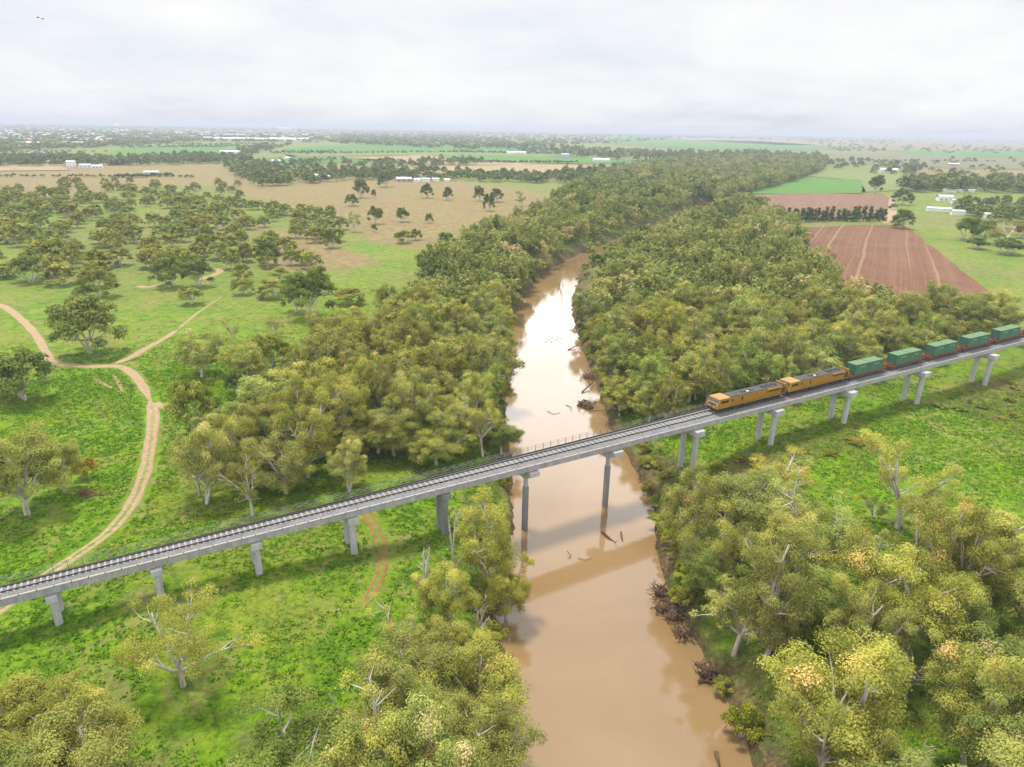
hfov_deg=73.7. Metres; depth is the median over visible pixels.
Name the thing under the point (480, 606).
shrub
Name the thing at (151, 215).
paddock tree
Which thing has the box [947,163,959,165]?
farm house
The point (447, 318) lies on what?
gum tree
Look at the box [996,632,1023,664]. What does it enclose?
gum tree
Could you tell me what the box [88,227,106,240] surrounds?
paddock tree
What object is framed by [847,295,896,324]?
gum tree
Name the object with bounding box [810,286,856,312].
gum tree
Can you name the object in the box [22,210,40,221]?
paddock tree
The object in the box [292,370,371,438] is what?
gum tree
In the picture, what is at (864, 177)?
field
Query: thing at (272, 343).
paddock tree
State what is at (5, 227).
paddock tree
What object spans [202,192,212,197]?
paddock tree
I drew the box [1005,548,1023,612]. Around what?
gum tree
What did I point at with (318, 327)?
gum tree
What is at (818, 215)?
pine tree
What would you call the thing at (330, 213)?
paddock tree
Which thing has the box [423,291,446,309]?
gum tree
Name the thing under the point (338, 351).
gum tree
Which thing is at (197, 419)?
gum tree
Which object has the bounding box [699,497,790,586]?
gum tree
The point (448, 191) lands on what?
paddock tree
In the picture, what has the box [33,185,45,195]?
paddock tree
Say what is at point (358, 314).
gum tree
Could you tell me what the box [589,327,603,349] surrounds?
gum tree
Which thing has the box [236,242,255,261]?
paddock tree
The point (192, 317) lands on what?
dirt path
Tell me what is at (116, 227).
paddock tree
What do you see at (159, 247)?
paddock tree
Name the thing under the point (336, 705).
dead tree
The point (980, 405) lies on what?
shrub
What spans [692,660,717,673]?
driftwood
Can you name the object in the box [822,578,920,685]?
gum tree
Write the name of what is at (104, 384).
dirt path
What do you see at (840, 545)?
gum tree
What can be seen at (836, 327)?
gum tree
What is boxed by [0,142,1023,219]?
distant woodland
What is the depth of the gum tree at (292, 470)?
110.41 m
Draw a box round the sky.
[0,0,1023,138]
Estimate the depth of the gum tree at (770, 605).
76.83 m
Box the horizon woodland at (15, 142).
[0,123,1023,152]
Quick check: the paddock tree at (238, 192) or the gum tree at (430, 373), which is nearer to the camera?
the gum tree at (430, 373)
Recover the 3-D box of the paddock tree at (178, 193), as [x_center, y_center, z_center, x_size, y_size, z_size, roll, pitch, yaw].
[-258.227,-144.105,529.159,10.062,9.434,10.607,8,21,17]
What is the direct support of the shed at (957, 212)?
on the ground
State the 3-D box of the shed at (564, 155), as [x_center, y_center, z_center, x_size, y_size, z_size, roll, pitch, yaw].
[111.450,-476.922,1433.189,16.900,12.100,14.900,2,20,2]
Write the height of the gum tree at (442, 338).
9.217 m
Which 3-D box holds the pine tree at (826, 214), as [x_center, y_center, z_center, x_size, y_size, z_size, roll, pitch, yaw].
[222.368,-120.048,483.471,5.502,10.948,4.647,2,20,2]
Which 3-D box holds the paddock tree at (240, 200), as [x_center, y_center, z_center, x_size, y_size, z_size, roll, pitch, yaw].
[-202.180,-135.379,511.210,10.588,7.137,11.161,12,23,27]
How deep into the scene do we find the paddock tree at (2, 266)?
266.05 m
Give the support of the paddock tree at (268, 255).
on the ground
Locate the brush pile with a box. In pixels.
[70,486,105,498]
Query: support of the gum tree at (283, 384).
on the ground
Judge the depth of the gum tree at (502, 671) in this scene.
68.19 m
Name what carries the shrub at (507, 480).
on the ground
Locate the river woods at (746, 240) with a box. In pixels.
[400,153,898,309]
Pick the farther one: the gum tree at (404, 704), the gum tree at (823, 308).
the gum tree at (823, 308)
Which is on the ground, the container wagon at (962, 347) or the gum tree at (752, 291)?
the gum tree at (752, 291)
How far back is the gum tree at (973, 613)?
76.57 m
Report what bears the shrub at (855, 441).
on the ground
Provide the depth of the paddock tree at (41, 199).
490.00 m
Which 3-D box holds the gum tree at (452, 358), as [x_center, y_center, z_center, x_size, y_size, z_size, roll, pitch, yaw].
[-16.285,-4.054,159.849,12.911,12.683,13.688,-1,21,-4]
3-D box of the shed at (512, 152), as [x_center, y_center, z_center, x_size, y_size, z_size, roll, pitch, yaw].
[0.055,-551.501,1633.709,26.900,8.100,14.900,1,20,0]
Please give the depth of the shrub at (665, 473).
127.55 m
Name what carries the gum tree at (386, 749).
on the ground
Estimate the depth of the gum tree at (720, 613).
82.35 m
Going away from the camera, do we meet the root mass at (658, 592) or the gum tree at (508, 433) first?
the root mass at (658, 592)
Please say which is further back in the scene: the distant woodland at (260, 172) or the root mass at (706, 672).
the distant woodland at (260, 172)
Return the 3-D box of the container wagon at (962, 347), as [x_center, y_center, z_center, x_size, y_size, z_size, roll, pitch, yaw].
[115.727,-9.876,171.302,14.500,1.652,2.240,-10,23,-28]
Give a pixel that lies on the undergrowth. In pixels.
(210, 705)
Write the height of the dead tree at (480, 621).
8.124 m
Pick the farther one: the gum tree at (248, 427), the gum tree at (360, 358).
the gum tree at (360, 358)
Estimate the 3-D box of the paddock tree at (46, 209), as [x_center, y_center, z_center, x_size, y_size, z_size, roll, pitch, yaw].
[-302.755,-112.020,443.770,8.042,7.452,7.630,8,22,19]
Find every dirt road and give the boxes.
[0,303,151,402]
[0,398,160,615]
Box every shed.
[220,150,243,152]
[421,178,429,181]
[506,151,517,153]
[561,153,568,158]
[593,158,609,160]
[879,168,897,171]
[926,206,951,211]
[942,189,956,192]
[950,209,965,215]
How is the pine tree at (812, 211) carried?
on the ground
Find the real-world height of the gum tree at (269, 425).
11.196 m
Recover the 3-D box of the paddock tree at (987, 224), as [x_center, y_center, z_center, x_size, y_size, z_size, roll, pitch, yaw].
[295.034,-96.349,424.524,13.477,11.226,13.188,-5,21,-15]
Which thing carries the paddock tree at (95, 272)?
on the ground
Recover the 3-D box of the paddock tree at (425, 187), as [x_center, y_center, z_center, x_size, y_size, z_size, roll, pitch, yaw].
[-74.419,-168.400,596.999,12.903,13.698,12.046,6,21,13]
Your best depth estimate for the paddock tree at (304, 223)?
392.05 m
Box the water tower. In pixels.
[114,124,119,131]
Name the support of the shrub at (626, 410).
on the ground
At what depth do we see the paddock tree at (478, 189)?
577.00 m
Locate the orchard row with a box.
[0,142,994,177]
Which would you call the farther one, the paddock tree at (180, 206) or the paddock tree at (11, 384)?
the paddock tree at (180, 206)
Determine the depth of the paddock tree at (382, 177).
697.29 m
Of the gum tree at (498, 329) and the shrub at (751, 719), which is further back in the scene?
the gum tree at (498, 329)
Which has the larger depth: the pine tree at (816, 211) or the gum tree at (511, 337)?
the pine tree at (816, 211)
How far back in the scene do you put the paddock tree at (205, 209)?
438.13 m
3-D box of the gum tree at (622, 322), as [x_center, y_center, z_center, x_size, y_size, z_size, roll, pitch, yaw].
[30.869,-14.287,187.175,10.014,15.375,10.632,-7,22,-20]
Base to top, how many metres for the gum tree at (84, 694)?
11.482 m
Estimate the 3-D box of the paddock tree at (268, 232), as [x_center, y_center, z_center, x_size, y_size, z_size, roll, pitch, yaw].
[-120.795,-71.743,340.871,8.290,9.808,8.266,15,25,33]
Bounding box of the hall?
[278,128,291,130]
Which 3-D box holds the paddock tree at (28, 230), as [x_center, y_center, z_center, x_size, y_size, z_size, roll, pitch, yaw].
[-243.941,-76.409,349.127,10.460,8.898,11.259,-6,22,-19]
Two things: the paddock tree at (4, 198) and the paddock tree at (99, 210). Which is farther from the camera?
the paddock tree at (4, 198)
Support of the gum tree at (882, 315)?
on the ground
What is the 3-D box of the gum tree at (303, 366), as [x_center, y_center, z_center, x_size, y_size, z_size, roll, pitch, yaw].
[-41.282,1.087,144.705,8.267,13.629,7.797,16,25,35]
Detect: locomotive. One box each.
[706,380,786,411]
[780,366,849,393]
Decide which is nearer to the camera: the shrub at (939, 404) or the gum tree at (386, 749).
the gum tree at (386, 749)
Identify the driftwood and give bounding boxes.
[577,405,608,410]
[601,530,616,541]
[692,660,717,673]
[692,666,728,692]
[714,751,720,766]
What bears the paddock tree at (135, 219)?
on the ground
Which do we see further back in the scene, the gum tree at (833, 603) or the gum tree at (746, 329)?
the gum tree at (746, 329)
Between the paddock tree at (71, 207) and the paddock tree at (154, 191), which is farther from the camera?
the paddock tree at (154, 191)
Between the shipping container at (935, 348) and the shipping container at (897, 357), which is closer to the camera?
the shipping container at (897, 357)
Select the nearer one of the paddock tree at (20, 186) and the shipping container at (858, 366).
the shipping container at (858, 366)
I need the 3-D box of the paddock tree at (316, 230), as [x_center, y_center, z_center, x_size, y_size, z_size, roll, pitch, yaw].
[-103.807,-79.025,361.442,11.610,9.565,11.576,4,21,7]
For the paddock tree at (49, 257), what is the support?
on the ground
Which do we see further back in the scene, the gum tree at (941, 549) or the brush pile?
the brush pile
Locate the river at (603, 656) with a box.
[492,201,752,766]
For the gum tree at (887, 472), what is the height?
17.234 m
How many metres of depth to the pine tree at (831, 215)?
483.75 m
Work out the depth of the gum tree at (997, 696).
61.32 m
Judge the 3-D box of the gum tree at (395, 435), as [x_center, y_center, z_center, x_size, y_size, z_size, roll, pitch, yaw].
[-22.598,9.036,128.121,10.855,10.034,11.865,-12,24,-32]
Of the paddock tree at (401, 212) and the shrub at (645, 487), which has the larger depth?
the paddock tree at (401, 212)
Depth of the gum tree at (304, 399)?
125.78 m
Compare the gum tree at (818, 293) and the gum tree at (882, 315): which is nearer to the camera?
the gum tree at (882, 315)
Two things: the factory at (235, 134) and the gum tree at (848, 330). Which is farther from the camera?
the factory at (235, 134)
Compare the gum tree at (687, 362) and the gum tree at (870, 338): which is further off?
the gum tree at (870, 338)
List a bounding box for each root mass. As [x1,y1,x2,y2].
[577,398,598,408]
[580,367,594,380]
[647,580,672,603]
[650,591,688,622]
[654,537,659,548]
[669,619,699,644]
[696,658,720,685]
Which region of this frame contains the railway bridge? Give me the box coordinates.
[0,327,1023,625]
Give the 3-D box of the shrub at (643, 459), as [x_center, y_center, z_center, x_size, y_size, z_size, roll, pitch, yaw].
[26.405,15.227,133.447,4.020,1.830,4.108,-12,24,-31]
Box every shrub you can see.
[70,286,93,294]
[70,456,100,477]
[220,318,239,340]
[264,315,290,334]
[466,589,497,616]
[471,581,492,590]
[475,618,510,641]
[497,400,507,407]
[500,477,511,487]
[506,528,513,541]
[516,286,526,291]
[574,323,583,329]
[580,263,588,268]
[583,343,598,349]
[585,350,594,357]
[586,352,598,361]
[617,406,629,413]
[636,442,651,452]
[637,455,655,467]
[639,482,653,492]
[647,511,673,524]
[648,498,660,506]
[651,493,662,501]
[652,461,661,466]
[655,516,674,531]
[658,470,671,478]
[658,527,677,545]
[666,540,686,557]
[668,585,696,605]
[671,472,681,476]
[672,569,686,579]
[673,558,689,570]
[673,565,693,583]
[689,582,702,595]
[696,596,710,609]
[711,674,733,696]
[712,461,726,468]
[720,702,765,746]
[729,454,741,461]
[749,461,761,468]
[795,460,813,468]
[824,449,838,455]
[850,436,866,443]
[850,439,864,445]
[888,203,897,209]
[932,402,948,408]
[950,405,968,410]
[965,237,990,248]
[975,403,990,408]
[1004,397,1016,402]
[1006,380,1018,384]
[1008,412,1020,416]
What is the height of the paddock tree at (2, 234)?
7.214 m
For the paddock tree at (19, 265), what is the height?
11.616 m
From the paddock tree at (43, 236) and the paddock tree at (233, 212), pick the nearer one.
the paddock tree at (43, 236)
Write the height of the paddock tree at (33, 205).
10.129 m
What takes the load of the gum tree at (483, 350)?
on the ground
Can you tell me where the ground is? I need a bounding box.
[0,122,1023,766]
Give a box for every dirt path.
[93,379,112,387]
[112,374,124,391]
[115,329,177,363]
[137,284,162,287]
[152,402,165,408]
[178,297,220,328]
[199,268,223,279]
[362,512,389,606]
[880,196,896,223]
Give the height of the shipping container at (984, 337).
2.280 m
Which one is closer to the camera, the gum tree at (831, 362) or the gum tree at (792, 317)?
the gum tree at (831, 362)
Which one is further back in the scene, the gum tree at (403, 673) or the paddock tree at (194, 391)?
the paddock tree at (194, 391)
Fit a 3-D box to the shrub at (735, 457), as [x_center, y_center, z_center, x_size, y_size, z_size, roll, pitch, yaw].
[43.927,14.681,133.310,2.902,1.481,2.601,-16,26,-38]
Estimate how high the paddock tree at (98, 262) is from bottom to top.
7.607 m
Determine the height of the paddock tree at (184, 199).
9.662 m
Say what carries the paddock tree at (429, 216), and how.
on the ground
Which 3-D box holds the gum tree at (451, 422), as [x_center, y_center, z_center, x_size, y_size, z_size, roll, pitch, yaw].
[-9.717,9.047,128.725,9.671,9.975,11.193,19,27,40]
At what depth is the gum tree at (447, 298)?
218.10 m
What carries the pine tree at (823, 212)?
on the ground
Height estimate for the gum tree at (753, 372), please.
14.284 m
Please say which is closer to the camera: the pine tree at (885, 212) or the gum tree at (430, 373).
the gum tree at (430, 373)
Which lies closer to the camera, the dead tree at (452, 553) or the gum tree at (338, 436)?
the dead tree at (452, 553)
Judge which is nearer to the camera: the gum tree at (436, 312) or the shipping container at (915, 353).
the shipping container at (915, 353)
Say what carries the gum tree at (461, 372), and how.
on the ground
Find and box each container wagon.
[848,365,886,379]
[883,355,924,368]
[922,347,960,359]
[957,339,992,351]
[990,332,1021,343]
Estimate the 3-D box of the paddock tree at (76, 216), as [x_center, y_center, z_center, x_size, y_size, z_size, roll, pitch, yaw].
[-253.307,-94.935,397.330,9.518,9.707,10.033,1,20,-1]
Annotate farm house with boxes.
[143,171,159,173]
[396,177,411,181]
[936,195,953,201]
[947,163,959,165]
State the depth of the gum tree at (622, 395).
153.35 m
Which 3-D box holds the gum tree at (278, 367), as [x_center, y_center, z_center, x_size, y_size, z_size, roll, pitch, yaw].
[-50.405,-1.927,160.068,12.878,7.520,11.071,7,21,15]
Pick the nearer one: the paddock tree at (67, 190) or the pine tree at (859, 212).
the pine tree at (859, 212)
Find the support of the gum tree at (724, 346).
on the ground
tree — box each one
[0,185,13,190]
[0,193,15,205]
[0,199,6,208]
[0,210,23,218]
[0,217,10,226]
[0,224,22,231]
[0,231,26,242]
[0,249,7,259]
[0,262,13,277]
[0,346,56,400]
[0,419,74,515]
[0,667,92,762]
[0,678,145,766]
[0,736,74,766]
[0,743,11,766]
[1,219,22,229]
[2,191,15,203]
[3,254,50,281]
[4,227,27,246]
[4,693,150,766]
[5,203,26,212]
[6,189,19,195]
[8,211,22,220]
[11,189,24,196]
[13,183,24,191]
[15,192,33,203]
[15,222,35,229]
[15,433,85,491]
[17,248,38,257]
[22,197,33,204]
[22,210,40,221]
[23,225,45,240]
[23,238,59,255]
[25,199,42,209]
[25,201,38,211]
[26,211,50,227]
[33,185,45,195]
[34,234,55,245]
[35,253,66,276]
[38,197,48,203]
[38,261,78,284]
[39,205,52,215]
[41,229,68,238]
[41,237,68,254]
[43,292,127,353]
[44,198,62,210]
[45,187,57,195]
[48,219,74,230]
[51,221,69,236]
[52,190,71,201]
[52,194,69,200]
[55,201,68,209]
[55,203,76,214]
[55,237,85,250]
[58,181,69,187]
[59,176,70,181]
[59,248,81,265]
[61,187,69,193]
[62,200,79,207]
[62,241,83,262]
[67,212,84,227]
[69,178,78,183]
[69,210,87,223]
[71,197,83,204]
[74,182,86,188]
[74,265,120,296]
[77,185,88,190]
[77,194,88,200]
[77,259,110,274]
[82,206,97,219]
[82,247,108,263]
[84,190,100,202]
[85,204,102,211]
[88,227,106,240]
[89,227,119,246]
[90,207,103,216]
[94,192,107,200]
[95,217,114,227]
[97,254,112,265]
[99,177,108,183]
[100,231,128,248]
[102,182,113,191]
[103,199,112,211]
[106,223,122,233]
[106,247,134,265]
[107,574,267,687]
[108,197,124,209]
[108,212,121,219]
[111,176,119,182]
[111,200,123,212]
[112,216,134,229]
[116,184,126,190]
[119,205,136,213]
[120,191,136,198]
[121,214,144,223]
[122,224,143,242]
[123,185,137,192]
[124,198,136,205]
[126,176,133,182]
[135,236,162,248]
[135,248,159,265]
[138,186,151,195]
[139,196,150,206]
[143,193,156,203]
[143,243,155,250]
[144,211,159,225]
[147,252,185,286]
[148,189,158,195]
[148,247,178,268]
[149,181,160,188]
[149,244,170,256]
[150,179,162,185]
[150,224,173,235]
[156,190,172,199]
[157,215,173,225]
[158,196,176,207]
[160,232,179,246]
[162,379,221,430]
[163,184,177,190]
[165,221,177,234]
[165,419,245,503]
[166,187,175,193]
[167,223,191,241]
[168,209,189,221]
[169,328,232,376]
[171,191,183,197]
[171,195,182,203]
[171,204,187,209]
[171,432,215,495]
[174,247,188,258]
[176,209,195,218]
[176,283,205,303]
[177,250,198,263]
[178,257,214,286]
[180,196,193,208]
[181,216,201,234]
[183,186,194,192]
[185,413,247,450]
[187,242,206,255]
[189,199,208,208]
[190,181,201,190]
[192,216,207,228]
[193,195,206,201]
[194,233,209,252]
[195,203,215,215]
[198,212,215,223]
[198,225,213,241]
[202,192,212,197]
[204,241,231,258]
[207,402,261,457]
[207,444,264,515]
[208,203,223,215]
[209,200,224,212]
[209,232,232,243]
[209,401,259,421]
[212,194,224,200]
[214,178,222,184]
[214,213,230,229]
[214,340,271,387]
[215,186,224,193]
[215,233,239,247]
[216,201,230,212]
[218,181,228,187]
[219,247,241,268]
[221,680,373,766]
[223,367,247,394]
[224,195,234,206]
[224,221,243,233]
[227,186,235,192]
[228,453,265,489]
[230,209,246,218]
[230,263,253,278]
[230,277,255,293]
[231,251,251,259]
[233,180,241,185]
[233,370,292,411]
[234,229,249,243]
[235,189,244,196]
[235,198,247,206]
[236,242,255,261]
[238,214,256,229]
[239,415,298,467]
[239,430,315,495]
[240,399,306,439]
[244,200,258,209]
[246,332,291,368]
[247,395,282,427]
[250,200,264,208]
[250,234,274,251]
[254,242,280,264]
[255,278,282,299]
[256,215,269,226]
[259,249,277,267]
[260,229,278,240]
[262,202,279,213]
[263,230,275,240]
[263,362,309,402]
[265,200,278,204]
[266,208,278,221]
[266,360,315,371]
[266,389,336,478]
[267,267,289,281]
[268,207,281,217]
[268,373,320,437]
[271,381,334,411]
[273,236,298,251]
[274,351,319,371]
[277,203,293,214]
[280,264,337,317]
[280,284,304,311]
[280,356,343,398]
[281,343,313,370]
[282,246,298,264]
[288,222,303,237]
[289,217,299,224]
[289,389,333,431]
[290,209,307,220]
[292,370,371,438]
[294,203,306,212]
[294,249,311,264]
[295,326,345,368]
[295,369,330,430]
[296,219,312,231]
[296,357,331,388]
[297,251,324,266]
[303,204,318,213]
[304,225,323,242]
[304,307,344,348]
[307,212,320,224]
[308,317,366,353]
[311,206,324,214]
[311,226,328,237]
[314,218,328,227]
[318,217,334,227]
[320,647,423,766]
[322,209,335,218]
[322,230,341,247]
[323,205,336,214]
[324,435,368,491]
[325,346,355,375]
[326,352,361,391]
[330,316,364,339]
[330,692,350,724]
[331,216,348,227]
[331,227,345,238]
[332,287,365,304]
[332,409,410,453]
[332,419,371,452]
[333,305,370,328]
[335,341,369,376]
[335,720,438,766]
[337,369,376,406]
[342,351,378,408]
[344,194,358,205]
[344,352,389,379]
[347,211,359,231]
[350,626,475,724]
[352,178,369,197]
[355,310,384,358]
[355,318,390,348]
[357,677,490,766]
[361,353,393,410]
[362,352,413,381]
[363,323,401,361]
[365,592,431,661]
[366,286,400,311]
[366,400,422,455]
[367,205,382,223]
[368,375,393,410]
[370,323,400,352]
[377,171,393,186]
[377,282,396,311]
[377,310,408,328]
[378,296,409,318]
[379,369,432,417]
[383,374,441,438]
[383,675,484,766]
[384,335,412,367]
[387,345,427,375]
[392,311,433,351]
[393,230,411,242]
[393,363,436,400]
[394,285,417,305]
[394,313,427,348]
[396,207,409,221]
[396,301,437,317]
[403,302,443,339]
[404,424,477,465]
[405,298,429,325]
[407,365,443,416]
[408,626,533,748]
[410,228,422,238]
[410,284,438,299]
[410,560,482,628]
[412,279,437,304]
[415,334,469,381]
[416,547,433,578]
[416,614,500,686]
[420,183,433,197]
[421,340,467,372]
[422,300,455,325]
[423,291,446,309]
[423,639,520,696]
[424,690,547,766]
[425,213,433,221]
[425,374,456,407]
[425,403,486,451]
[426,333,453,353]
[426,394,459,428]
[429,329,462,343]
[434,321,470,339]
[437,232,454,243]
[437,295,456,304]
[438,302,473,336]
[440,367,481,397]
[442,187,453,199]
[442,511,462,589]
[443,298,460,307]
[448,372,494,421]
[450,290,479,311]
[451,485,522,579]
[452,386,509,456]
[454,303,489,338]
[459,331,485,371]
[459,361,510,421]
[463,295,499,318]
[467,290,500,319]
[467,337,527,382]
[468,591,489,631]
[472,185,484,200]
[472,333,501,367]
[472,552,534,621]
[475,318,518,352]
[476,309,509,334]
[479,278,512,306]
[481,332,507,356]
[482,414,526,453]
[483,193,494,210]
[487,332,518,356]
[490,188,503,201]
[493,297,515,328]
[495,307,517,330]
[496,376,516,402]
[515,191,525,205]
[571,290,604,321]
[581,312,612,337]
[581,375,598,392]
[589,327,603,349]
[591,350,631,384]
[592,318,621,354]
[594,335,650,382]
[596,311,623,328]
[596,321,638,355]
[599,375,636,408]
[599,376,638,416]
[610,305,647,317]
[611,301,643,350]
[612,307,647,335]
[621,288,654,309]
[624,347,672,397]
[625,378,666,421]
[626,295,650,313]
[631,299,681,340]
[632,328,666,366]
[633,372,679,409]
[639,324,670,353]
[640,312,671,343]
[643,341,677,364]
[647,300,658,310]
[649,289,681,303]
[651,307,679,342]
[651,371,691,417]
[653,292,680,310]
[653,352,681,373]
[656,302,687,344]
[657,458,729,546]
[659,357,718,401]
[664,328,694,355]
[667,280,703,311]
[669,336,717,372]
[673,352,717,399]
[673,516,744,595]
[678,306,710,330]
[678,313,715,347]
[680,291,700,308]
[680,532,757,606]
[689,573,797,656]
[692,342,734,405]
[693,333,740,366]
[694,325,725,343]
[695,338,732,357]
[696,285,736,314]
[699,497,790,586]
[700,302,730,331]
[702,311,731,331]
[704,303,725,313]
[709,462,786,535]
[711,307,732,334]
[714,356,756,391]
[716,340,749,362]
[720,333,744,345]
[722,286,760,312]
[724,327,751,342]
[725,332,760,388]
[726,291,766,327]
[726,520,832,658]
[727,303,775,337]
[730,287,769,322]
[730,492,835,562]
[731,318,763,335]
[732,339,776,386]
[747,443,818,493]
[748,362,796,385]
[749,308,788,342]
[749,558,853,636]
[749,624,916,766]
[751,303,793,329]
[751,326,794,381]
[752,457,815,514]
[760,294,786,314]
[763,352,799,381]
[765,324,783,347]
[765,325,809,373]
[768,476,881,552]
[770,300,806,323]
[770,508,872,577]
[775,294,799,309]
[775,324,823,352]
[776,680,899,766]
[784,301,809,331]
[787,333,823,374]
[792,345,843,375]
[793,283,832,311]
[799,308,827,323]
[800,208,805,221]
[800,319,856,357]
[802,306,815,318]
[802,318,849,366]
[804,207,810,221]
[807,294,839,323]
[809,208,814,221]
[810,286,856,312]
[812,208,818,221]
[815,208,821,220]
[816,292,843,322]
[819,210,825,220]
[821,206,829,220]
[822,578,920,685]
[827,208,834,220]
[829,288,874,317]
[829,328,864,365]
[830,206,835,220]
[830,571,908,641]
[831,322,853,356]
[831,757,869,766]
[832,295,868,321]
[834,284,870,312]
[834,309,866,332]
[835,209,842,220]
[835,513,949,593]
[835,541,991,657]
[841,208,847,219]
[844,210,850,220]
[844,342,887,365]
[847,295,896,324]
[847,316,892,348]
[849,210,858,221]
[849,326,879,354]
[850,742,930,766]
[855,205,862,219]
[856,427,964,528]
[858,492,894,519]
[860,205,868,220]
[861,316,897,339]
[866,206,873,220]
[866,295,897,320]
[868,174,885,193]
[873,209,880,220]
[873,309,904,352]
[875,207,884,220]
[881,209,887,220]
[882,318,913,351]
[885,737,936,766]
[888,492,971,621]
[890,187,915,204]
[890,208,915,227]
[890,290,934,333]
[893,301,929,325]
[894,492,1016,603]
[903,642,924,700]
[904,329,946,351]
[907,311,947,339]
[911,576,1001,656]
[914,320,939,335]
[921,283,949,312]
[921,628,1023,766]
[925,278,959,315]
[929,529,1023,613]
[934,666,1023,766]
[935,318,958,339]
[937,313,973,342]
[939,292,1003,337]
[942,763,967,766]
[948,291,993,319]
[949,620,1023,752]
[950,503,1023,597]
[956,217,986,239]
[964,311,1001,333]
[977,726,1023,766]
[978,220,998,235]
[983,289,1022,322]
[984,300,1023,325]
[986,218,1023,238]
[989,574,1023,661]
[993,237,1023,253]
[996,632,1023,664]
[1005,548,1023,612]
[1013,218,1023,237]
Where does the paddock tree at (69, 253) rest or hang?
on the ground
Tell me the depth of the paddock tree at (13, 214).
414.14 m
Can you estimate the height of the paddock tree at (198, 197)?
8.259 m
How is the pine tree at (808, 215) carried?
on the ground
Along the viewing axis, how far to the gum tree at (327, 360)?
144.50 m
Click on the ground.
(364, 256)
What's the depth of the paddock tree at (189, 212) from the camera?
440.42 m
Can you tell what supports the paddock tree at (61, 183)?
on the ground
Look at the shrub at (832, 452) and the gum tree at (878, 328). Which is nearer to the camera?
the shrub at (832, 452)
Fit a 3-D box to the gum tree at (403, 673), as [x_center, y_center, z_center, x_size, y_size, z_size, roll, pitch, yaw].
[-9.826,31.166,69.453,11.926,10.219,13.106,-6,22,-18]
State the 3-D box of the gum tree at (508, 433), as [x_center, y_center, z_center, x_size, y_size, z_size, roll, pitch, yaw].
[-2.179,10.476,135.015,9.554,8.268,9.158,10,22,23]
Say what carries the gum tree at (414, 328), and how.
on the ground
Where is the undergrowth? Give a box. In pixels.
[0,327,1023,766]
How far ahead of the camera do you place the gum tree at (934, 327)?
192.98 m
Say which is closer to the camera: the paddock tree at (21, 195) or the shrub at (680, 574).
the shrub at (680, 574)
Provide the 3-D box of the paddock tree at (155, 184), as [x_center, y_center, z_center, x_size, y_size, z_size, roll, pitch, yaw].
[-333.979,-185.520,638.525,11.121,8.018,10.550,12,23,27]
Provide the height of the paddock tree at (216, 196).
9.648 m
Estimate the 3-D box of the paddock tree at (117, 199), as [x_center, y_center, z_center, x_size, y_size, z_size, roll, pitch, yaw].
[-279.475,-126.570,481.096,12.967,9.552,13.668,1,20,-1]
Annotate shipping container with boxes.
[846,359,869,374]
[862,356,883,371]
[886,350,909,364]
[902,347,922,361]
[924,341,946,355]
[938,339,957,352]
[958,334,980,346]
[972,331,990,344]
[990,327,1010,339]
[1002,325,1020,336]
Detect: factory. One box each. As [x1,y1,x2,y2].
[213,137,300,141]
[222,134,246,135]
[270,137,309,140]
[551,133,574,134]
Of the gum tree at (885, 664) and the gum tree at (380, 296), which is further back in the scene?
the gum tree at (380, 296)
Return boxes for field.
[0,164,67,170]
[3,150,74,163]
[18,129,98,132]
[103,143,282,156]
[155,132,315,137]
[206,152,292,160]
[232,157,376,164]
[284,152,571,156]
[285,143,590,153]
[351,155,537,164]
[397,164,609,172]
[444,154,633,163]
[566,139,868,150]
[651,137,849,144]
[749,177,864,193]
[752,193,889,219]
[772,152,1023,168]
[802,225,989,325]
[806,168,901,191]
[884,150,1023,156]
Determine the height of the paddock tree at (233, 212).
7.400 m
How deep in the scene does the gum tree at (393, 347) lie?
160.67 m
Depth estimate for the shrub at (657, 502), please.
121.07 m
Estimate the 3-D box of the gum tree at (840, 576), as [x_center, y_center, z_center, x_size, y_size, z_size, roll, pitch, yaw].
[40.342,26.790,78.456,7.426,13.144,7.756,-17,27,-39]
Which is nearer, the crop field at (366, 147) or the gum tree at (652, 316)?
the gum tree at (652, 316)
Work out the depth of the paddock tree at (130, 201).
493.19 m
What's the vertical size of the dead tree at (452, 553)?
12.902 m
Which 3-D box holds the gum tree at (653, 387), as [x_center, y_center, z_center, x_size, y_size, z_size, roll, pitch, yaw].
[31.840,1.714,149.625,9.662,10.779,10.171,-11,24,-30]
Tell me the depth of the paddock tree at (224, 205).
468.06 m
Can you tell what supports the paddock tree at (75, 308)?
on the ground
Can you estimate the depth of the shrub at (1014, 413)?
153.73 m
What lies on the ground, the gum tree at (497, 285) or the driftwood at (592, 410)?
the gum tree at (497, 285)
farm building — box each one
[65,160,76,167]
[78,164,91,167]
[91,165,103,168]
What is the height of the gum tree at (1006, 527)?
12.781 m
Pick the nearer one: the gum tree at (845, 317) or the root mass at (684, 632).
the root mass at (684, 632)
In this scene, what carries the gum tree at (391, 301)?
on the ground
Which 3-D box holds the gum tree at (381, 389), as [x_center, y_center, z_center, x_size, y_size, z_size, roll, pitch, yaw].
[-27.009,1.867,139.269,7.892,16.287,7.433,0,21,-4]
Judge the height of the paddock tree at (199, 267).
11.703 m

